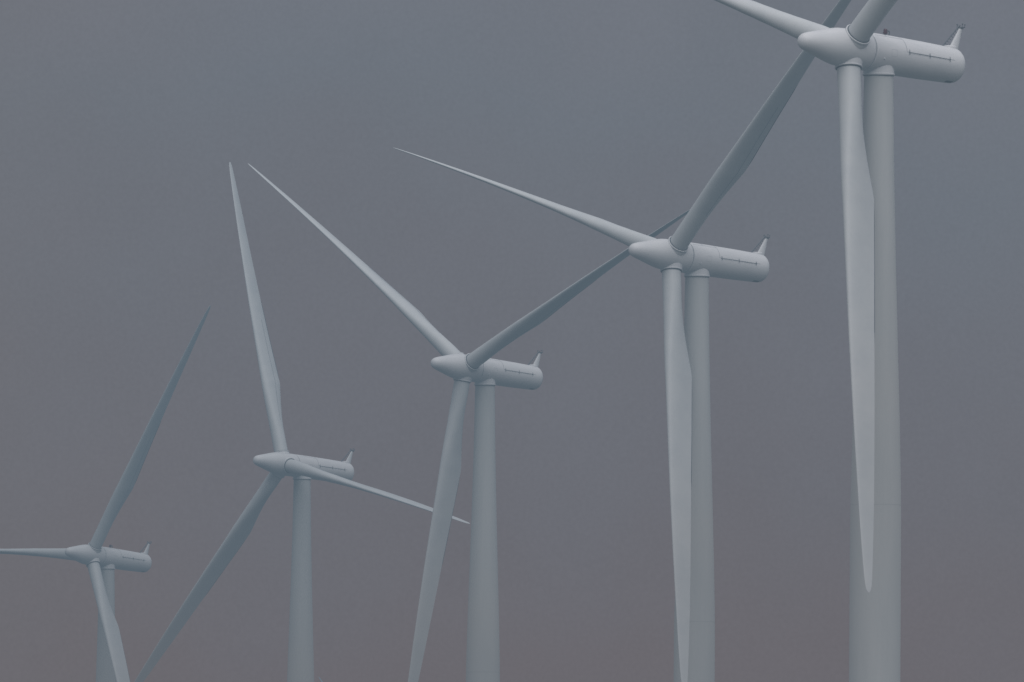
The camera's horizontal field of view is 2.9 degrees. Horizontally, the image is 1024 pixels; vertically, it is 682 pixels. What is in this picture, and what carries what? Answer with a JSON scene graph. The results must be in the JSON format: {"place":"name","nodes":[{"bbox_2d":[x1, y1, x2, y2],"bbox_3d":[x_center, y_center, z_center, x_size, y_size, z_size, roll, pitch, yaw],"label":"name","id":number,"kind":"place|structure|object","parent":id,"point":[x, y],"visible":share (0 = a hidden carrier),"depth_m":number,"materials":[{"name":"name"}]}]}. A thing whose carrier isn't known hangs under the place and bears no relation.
{"place":"outdoors","nodes":[
{"label":"outdoors","id":0,"kind":"place"},
{"bbox_2d":[0,305,210,681],"bbox_3d":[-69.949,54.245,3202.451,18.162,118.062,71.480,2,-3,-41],"label":"wind turbine","id":1,"kind":"object","parent":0,"point":[98,560],"visible":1,"depth_m":3189.90,"materials":[{"name":"paint"}]},
{"bbox_2d":[134,162,469,681],"bbox_3d":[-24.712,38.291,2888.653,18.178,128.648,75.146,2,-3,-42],"label":"wind turbine","id":2,"kind":"object","parent":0,"point":[280,462],"visible":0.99,"depth_m":2893.83,"materials":[{"name":"paint"}]},
{"bbox_2d":[249,164,688,681],"bbox_3d":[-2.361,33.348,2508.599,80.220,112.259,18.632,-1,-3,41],"label":"wind turbine","id":3,"kind":"object","parent":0,"point":[483,370],"visible":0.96,"depth_m":2507.98,"materials":[{"name":"paint"}]},
{"bbox_2d":[0,0,1023,681],"label":"sky","id":4,"kind":"structure","parent":0,"point":[123,122],"materials":[{"name":"grey"}]},
{"bbox_2d":[394,0,850,681],"bbox_3d":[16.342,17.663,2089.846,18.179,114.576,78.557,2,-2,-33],"label":"wind turbine","id":5,"kind":"object","parent":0,"point":[686,332],"visible":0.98,"depth_m":2083.07,"materials":[{"name":"paint"}]},
{"bbox_2d":[715,0,965,681],"bbox_3d":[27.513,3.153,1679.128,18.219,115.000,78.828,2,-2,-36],"label":"wind turbine","id":6,"kind":"object","parent":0,"point":[854,48],"visible":1,"depth_m":1673.09,"materials":[{"name":"paint"}]}
]}

